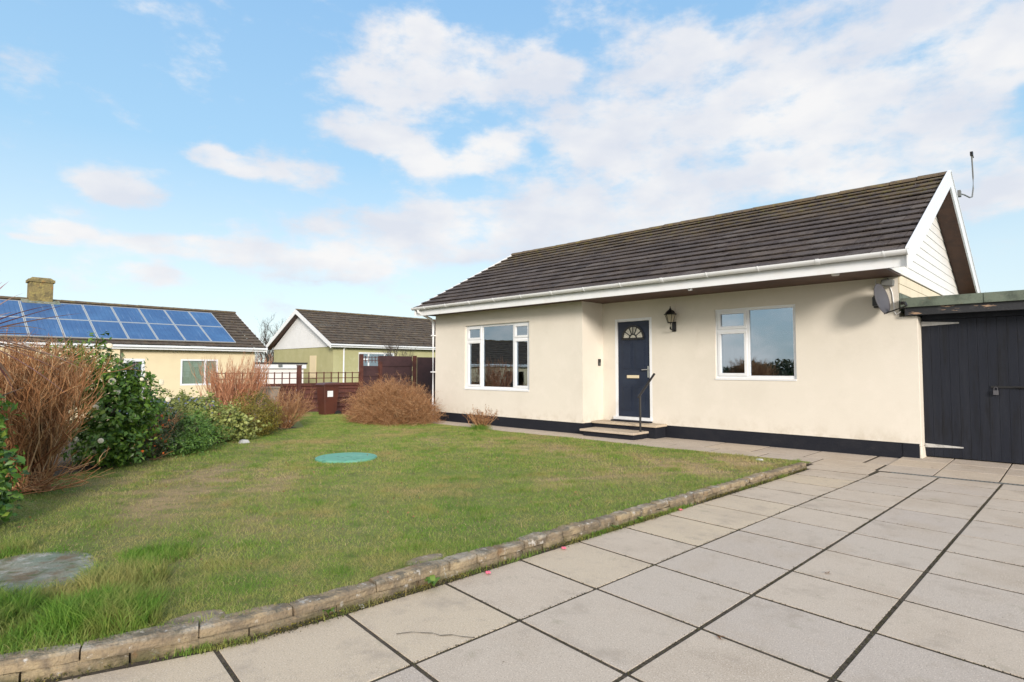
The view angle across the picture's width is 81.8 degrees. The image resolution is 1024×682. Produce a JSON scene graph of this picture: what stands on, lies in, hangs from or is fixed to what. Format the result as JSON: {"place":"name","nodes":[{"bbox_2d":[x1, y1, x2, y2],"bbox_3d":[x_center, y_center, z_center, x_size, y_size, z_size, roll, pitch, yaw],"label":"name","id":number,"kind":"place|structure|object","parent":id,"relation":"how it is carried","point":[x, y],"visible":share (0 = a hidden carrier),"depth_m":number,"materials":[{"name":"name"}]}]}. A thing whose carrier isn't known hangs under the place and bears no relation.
{"place":"outdoors","nodes":[
{"label":"outdoors","id":0,"kind":"place"},
{"bbox_2d":[9,421,296,495],"bbox_3d":[-6.973,1.853,10.317,4.120,0.150,13.078,0,-3,3],"label":"flower bed","id":1,"kind":"object","parent":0,"point":[87,467],"visible":0.03,"depth_m":8.26,"materials":[{"name":"soil"}]},
{"bbox_2d":[9,446,113,494],"bbox_3d":[-4.987,1.462,6.516,1.060,0.570,0.929,-3,-4,44],"label":"dead brush","id":2,"kind":"object","parent":1,"relation":"on","point":[37,485],"visible":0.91,"depth_m":6.46,"materials":[{"name":"brown plant"}]},
{"bbox_2d":[0,330,137,491],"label":"bare shrub","id":3,"kind":"object","parent":1,"relation":"on","point":[45,405],"visible":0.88,"depth_m":6.57,"materials":[{"name":"brown plant"}]},
{"bbox_2d":[30,331,172,467],"bbox_3d":[-5.863,0.824,8.465,1.906,1.939,1.766,-3,-4,44],"label":"camellia","id":4,"kind":"object","parent":1,"relation":"on","point":[123,426],"visible":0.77,"depth_m":8.30,"materials":[{"name":"green plant"}]},
{"bbox_2d":[104,395,196,463],"bbox_3d":[-5.607,1.420,9.305,1.244,1.203,2.265,1,-3,-12],"label":"berry shrub","id":5,"kind":"object","parent":1,"relation":"on","point":[165,423],"visible":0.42,"depth_m":9.16,"materials":[{"name":"green plant"}]},
{"bbox_2d":[150,387,271,441],"bbox_3d":[-5.835,1.395,11.238,2.345,1.034,1.557,0,-3,1],"label":"sedum","id":6,"kind":"object","parent":1,"relation":"on","point":[236,417],"visible":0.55,"depth_m":11.16,"materials":[{"name":"green plant"}]},
{"bbox_2d":[188,351,272,421],"bbox_3d":[-6.920,1.144,14.635,1.066,1.913,1.932,-3,-4,44],"label":"red stem shrub","id":7,"kind":"object","parent":1,"relation":"on","point":[225,392],"visible":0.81,"depth_m":14.59,"materials":[{"name":"brown plant"}]},
{"bbox_2d":[227,388,287,436],"bbox_3d":[-5.387,1.481,12.290,1.338,0.988,1.349,0,-3,10],"label":"domed bush","id":8,"kind":"object","parent":1,"relation":"on","point":[264,418],"visible":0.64,"depth_m":12.19,"materials":[{"name":"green plant"}]},
{"bbox_2d":[253,396,292,429],"bbox_3d":[-5.467,1.649,13.447,0.958,0.848,0.987,1,-3,-27],"label":"dead bush","id":9,"kind":"object","parent":1,"relation":"on","point":[274,416],"visible":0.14,"depth_m":13.38,"materials":[{"name":"brown plant"}]},
{"bbox_2d":[254,362,307,386],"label":"white garage","id":10,"kind":"structure","parent":0,"point":[279,368],"depth_m":27.44,"materials":[{"name":"plastic"}]},
{"bbox_2d":[254,370,296,386],"bbox_3d":[-10.855,2.258,27.289,0.040,1.860,2.100,-3,-4,44],"label":"garage door","id":11,"kind":"structure","parent":10,"relation":"in","point":[278,373],"depth_m":27.45,"materials":[{"name":"white metal"}]},
{"bbox_2d":[0,411,810,653],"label":"lawn","id":12,"kind":"structure","parent":0,"point":[177,492],"depth_m":5.96,"materials":[{"name":"green plant"}]},
{"bbox_2d":[0,387,33,521],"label":"camellia","id":13,"kind":"object","parent":12,"relation":"on","point":[8,466],"visible":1,"depth_m":5.11,"materials":[{"name":"green plant"}]},
{"bbox_2d":[0,281,88,393],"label":"cordyline","id":14,"kind":"object","parent":12,"relation":"on","point":[4,369],"visible":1,"depth_m":3.26,"materials":[{"name":"brown plant"}]},
{"bbox_2d":[0,551,97,596],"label":"concrete pad","id":15,"kind":"object","parent":12,"relation":"on","point":[32,567],"visible":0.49,"depth_m":4.05,"materials":[{"name":"grey concrete"}]},
{"bbox_2d":[150,406,235,457],"bbox_3d":[-5.355,1.480,9.797,1.754,0.762,1.408,-3,-4,44],"label":"green bush","id":16,"kind":"object","parent":12,"relation":"on","point":[190,444],"visible":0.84,"depth_m":9.69,"materials":[{"name":"green plant"}]},
{"bbox_2d":[164,609,224,636],"bbox_3d":[-1.647,1.472,3.066,0.262,0.037,0.325,-3,-4,44],"label":"concrete pad","id":17,"kind":"object","parent":12,"relation":"on","point":[186,617],"visible":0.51,"depth_m":3.12,"materials":[{"name":"concrete"}]},
{"bbox_2d":[238,439,248,443],"bbox_3d":[-4.997,1.861,10.992,0.228,0.058,0.188,-3,-4,44],"label":"stone","id":18,"kind":"object","parent":12,"relation":"on","point":[243,441],"visible":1,"depth_m":10.93,"materials":[{"name":"white stone"}]},
{"bbox_2d":[260,381,317,428],"bbox_3d":[-5.218,1.442,13.715,1.286,1.128,1.356,-3,-4,44],"label":"bare shrub","id":19,"kind":"object","parent":12,"relation":"on","point":[300,413],"visible":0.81,"depth_m":13.49,"materials":[{"name":"brown plant"}]},
{"bbox_2d":[315,382,342,414],"bbox_3d":[-5.577,1.786,18.012,0.580,1.050,0.650,-3,-4,44],"label":"wheelie bin","id":20,"kind":"object","parent":12,"relation":"on","point":[327,394],"visible":0.87,"depth_m":17.82,"materials":[{"name":"brown plastic"}]},
{"bbox_2d":[5,426,683,604],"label":"fallen leaves","id":21,"kind":"object","parent":12,"relation":"on","point":[374,473],"depth_m":6.48,"materials":[{"name":"brown plant"}]},
{"bbox_2d":[315,452,376,462],"bbox_3d":[-2.547,1.801,9.097,0.920,0.059,0.920,-3,-4,44],"label":"manhole cover","id":22,"kind":"object","parent":12,"relation":"on","point":[352,457],"visible":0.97,"depth_m":8.96,"materials":[{"name":"teal plastic"}]},
{"bbox_2d":[335,372,447,425],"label":"spirea dome","id":23,"kind":"structure","parent":12,"relation":"on","point":[388,403],"depth_m":14.91,"materials":[{"name":"brown plant"}]},
{"bbox_2d":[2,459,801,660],"bbox_3d":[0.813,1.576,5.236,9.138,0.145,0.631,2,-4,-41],"label":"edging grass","id":24,"kind":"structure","parent":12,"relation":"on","point":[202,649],"depth_m":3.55,"materials":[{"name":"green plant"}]},
{"bbox_2d":[405,553,443,564],"bbox_3d":[-0.593,1.519,4.066,0.160,0.037,0.323,-3,-4,44],"label":"concrete pad","id":25,"kind":"object","parent":12,"relation":"on","point":[424,558],"visible":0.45,"depth_m":4.08,"materials":[{"name":"concrete"}]},
{"bbox_2d":[462,404,496,426],"bbox_3d":[-0.726,1.746,13.543,0.784,0.607,0.581,-2,-3,34],"label":"shrub","id":26,"kind":"object","parent":12,"relation":"on","point":[482,420],"visible":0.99,"depth_m":13.48,"materials":[{"name":"brown plant"}]},
{"bbox_2d":[0,0,1023,361],"label":"sky","id":27,"kind":"structure","parent":0,"point":[257,160],"materials":[{"name":"blue"}]},
{"bbox_2d":[42,418,1023,681],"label":"joint bedding","id":28,"kind":"object","parent":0,"point":[668,648],"visible":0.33,"depth_m":3.40,"materials":[{"name":"grey concrete"}]},
{"bbox_2d":[0,462,806,681],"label":"stone edging","id":29,"kind":"object","parent":28,"relation":"on","point":[139,645],"visible":0.91,"depth_m":3.24,"materials":[{"name":"beige stone"}]},
{"bbox_2d":[900,290,1023,463],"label":"garage","id":30,"kind":"structure","parent":28,"relation":"on","point":[973,350],"depth_m":8.83,"materials":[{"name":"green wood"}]},
{"bbox_2d":[921,316,1023,463],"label":"door","id":31,"kind":"structure","parent":30,"relation":"in","point":[963,358],"depth_m":8.85,"materials":[{"name":"wood"}]},
{"bbox_2d":[993,387,998,394],"bbox_3d":[7.080,0.729,8.654,0.060,0.119,0.035,-3,-4,44],"label":"padlock","id":32,"kind":"object","parent":30,"relation":"hanging from","point":[995,392],"visible":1,"depth_m":8.64,"materials":[{"name":"grey metal"}]},
{"bbox_2d":[59,469,1023,681],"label":"driveway","id":33,"kind":"structure","parent":0,"point":[620,634],"depth_m":3.46,"materials":[{"name":"beige concrete"}]},
{"bbox_2d":[21,468,807,681],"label":"moss","id":34,"kind":"object","parent":33,"relation":"on","point":[437,581],"visible":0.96,"depth_m":3.70,"materials":[{"name":"green plant"}]},
{"bbox_2d":[23,468,806,681],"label":"leaf litter","id":35,"kind":"object","parent":33,"relation":"on","point":[427,586],"visible":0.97,"depth_m":3.64,"materials":[{"name":"brown plant"}]},
{"bbox_2d":[424,575,440,585],"bbox_3d":[-0.517,1.534,3.764,0.103,0.049,0.149,-1,-3,12],"label":"weed","id":36,"kind":"object","parent":33,"relation":"on","point":[431,579],"visible":1,"depth_m":3.79,"materials":[{"name":"green plant"}]},
{"bbox_2d":[397,632,474,637],"bbox_3d":[-0.400,1.544,3.112,0.421,0.001,0.037,0,-3,6],"label":"slab crack","id":37,"kind":"object","parent":33,"relation":"on","point":[437,634],"visible":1,"depth_m":3.12,"materials":[{"name":"grey concrete"}]},
{"bbox_2d":[222,468,1023,681],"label":"joint moss","id":38,"kind":"object","parent":33,"relation":"on","point":[856,652],"visible":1,"depth_m":3.82,"materials":[{"name":"green plant"}]},
{"bbox_2d":[429,420,1023,484],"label":"garden path","id":39,"kind":"structure","parent":0,"point":[992,471],"depth_m":8.97,"materials":[{"name":"grey concrete"}]},
{"bbox_2d":[580,419,666,439],"bbox_3d":[2.276,1.832,12.308,1.580,0.300,0.965,-3,-4,44],"label":"doorstep","id":40,"kind":"object","parent":39,"relation":"on","point":[621,429],"visible":1,"depth_m":12.09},
{"bbox_2d":[637,373,654,438],"bbox_3d":[2.712,1.307,11.965,0.485,1.316,0.115,2,-3,-36],"label":"handrail","id":41,"kind":"object","parent":39,"relation":"on","point":[645,386],"visible":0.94,"depth_m":11.85,"materials":[{"name":"black metal"}]},
{"bbox_3d":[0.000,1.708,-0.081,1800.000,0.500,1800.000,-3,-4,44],"label":"ground","id":42,"kind":"structure","parent":0,"visible":0},
{"bbox_2d":[0,277,267,419],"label":"solar bungalow","id":43,"kind":"object","parent":42,"relation":"on","point":[193,337],"visible":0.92,"depth_m":23.96,"materials":[{"name":"tile"}]},
{"bbox_2d":[123,358,144,391],"bbox_3d":[-14.711,1.485,22.993,0.065,1.600,0.720,-3,-4,44],"label":"door","id":44,"kind":"structure","parent":43,"relation":"in","point":[125,360],"depth_m":23.08,"materials":[{"name":"white plastic"}]},
{"bbox_2d":[180,359,217,385],"bbox_3d":[-13.062,1.305,24.699,0.065,1.080,1.450,-3,-4,44],"label":"window","id":45,"kind":"structure","parent":43,"relation":"in","point":[182,360],"depth_m":24.58,"materials":[{"name":"white plastic"}]},
{"bbox_2d":[226,386,280,422],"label":"block wall","id":46,"kind":"structure","parent":42,"relation":"on","point":[268,389],"depth_m":15.47,"materials":[{"name":"grey concrete"}]},
{"bbox_2d":[215,365,301,414],"bbox_3d":[-7.622,1.683,17.914,0.130,1.925,2.567,-3,-4,44],"label":"lattice fence","id":47,"kind":"object","parent":42,"relation":"on","point":[289,385],"visible":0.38,"depth_m":18.57,"materials":[{"name":"brown wood"}]},
{"bbox_2d":[254,314,282,361],"bbox_3d":[-16.082,1.056,38.245,4.742,5.508,4.925,0,-3,-6],"label":"bare tree","id":48,"kind":"object","parent":42,"relation":"on","point":[268,351],"visible":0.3,"depth_m":37.42,"materials":[{"name":"grey plant"}]},
{"bbox_2d":[301,372,359,414],"bbox_3d":[-6.006,1.825,19.593,0.090,1.600,2.114,-3,-4,44],"label":"lattice fence","id":49,"kind":"object","parent":42,"relation":"on","point":[346,387],"visible":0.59,"depth_m":19.82,"materials":[{"name":"brown wood"}]},
{"bbox_2d":[266,309,435,389],"bbox_3d":[-8.096,0.996,35.552,7.730,5.159,10.362,-3,-4,44],"label":"green bungalow","id":50,"kind":"object","parent":42,"relation":"on","point":[329,341],"visible":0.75,"depth_m":32.15,"materials":[{"name":"paint"}]},
{"bbox_2d":[358,352,393,371],"bbox_3d":[-7.235,1.203,31.564,0.065,1.170,2.200,-3,-4,44],"label":"window","id":51,"kind":"structure","parent":50,"relation":"in","point":[371,363],"depth_m":31.33,"materials":[{"name":"white plastic"}]},
{"bbox_2d":[370,327,414,366],"bbox_3d":[-4.928,1.138,24.583,1.789,3.657,2.105,-3,-4,44],"label":"bare tree","id":52,"kind":"object","parent":42,"relation":"on","point":[390,347],"visible":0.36,"depth_m":24.21,"materials":[{"name":"grey plant"}]},
{"bbox_2d":[359,354,434,402],"bbox_3d":[-3.329,1.699,22.340,0.100,2.310,5.530,-3,-4,44],"label":"tall fence","id":53,"kind":"object","parent":42,"relation":"on","point":[420,373],"visible":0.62,"depth_m":21.66,"materials":[{"name":"brown wood"}]},
{"bbox_2d":[411,170,980,457],"bbox_3d":[4.105,-0.449,14.902,11.430,5.140,7.941,-3,-4,44],"label":"bungalow","id":54,"kind":"object","parent":42,"relation":"on","point":[781,337],"visible":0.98,"depth_m":11.51,"materials":[{"name":"concrete tile"},{"name":"white plastic"},{"name":"cream render"}]},
{"bbox_2d":[467,321,528,389],"bbox_3d":[-0.354,0.383,14.695,2.280,1.620,0.082,-3,-4,44],"label":"window","id":55,"kind":"structure","parent":54,"relation":"in","point":[497,354],"depth_m":14.69,"materials":[{"name":"white plastic"}]},
{"bbox_2d":[618,320,649,417],"bbox_3d":[2.619,0.601,12.734,0.790,2.050,0.110,-3,-4,44],"label":"front door","id":56,"kind":"structure","parent":54,"relation":"in","point":[633,337],"depth_m":12.74,"materials":[{"name":"blue wood"}]},
{"bbox_2d":[664,307,676,331],"bbox_3d":[3.214,-0.551,11.994,0.255,0.710,0.278,-3,-4,44],"label":"wall lantern","id":57,"kind":"object","parent":54,"relation":"attached to","point":[670,314],"depth_m":11.94,"materials":[{"name":"black metal"}]},
{"bbox_2d":[715,304,796,378],"bbox_3d":[4.510,0.032,10.981,1.490,1.330,0.082,-3,-4,44],"label":"window","id":58,"kind":"structure","parent":54,"relation":"in","point":[752,342],"depth_m":10.96,"materials":[{"name":"white plastic"}]},
{"bbox_2d":[881,279,894,285],"bbox_3d":[5.990,-0.933,9.427,0.178,0.129,0.110,-3,-4,44],"label":"flood light","id":59,"kind":"object","parent":54,"relation":"attached to","point":[887,282],"visible":0.94,"depth_m":9.38,"materials":[{"name":"grey plastic"}]},
{"bbox_2d":[872,279,907,314],"bbox_3d":[5.911,-0.713,9.295,0.435,0.600,0.522,-1,-3,25],"label":"satellite dish","id":60,"kind":"object","parent":54,"relation":"attached to","point":[880,300],"visible":1,"depth_m":9.34,"materials":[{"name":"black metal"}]},
{"bbox_2d":[957,151,973,197],"bbox_3d":[9.540,-3.496,12.403,2.072,1.353,0.056,3,-4,-45],"label":"aerial","id":61,"kind":"object","parent":54,"relation":"attached to","point":[959,193],"visible":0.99,"depth_m":12.92,"materials":[{"name":"grey metal"}]},
{"bbox_2d":[889,472,1023,485],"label":"drain channel","id":62,"kind":"object","parent":42,"relation":"on","point":[958,478],"visible":0.49,"depth_m":7.50,"materials":[{"name":"grey plastic"}]}
]}

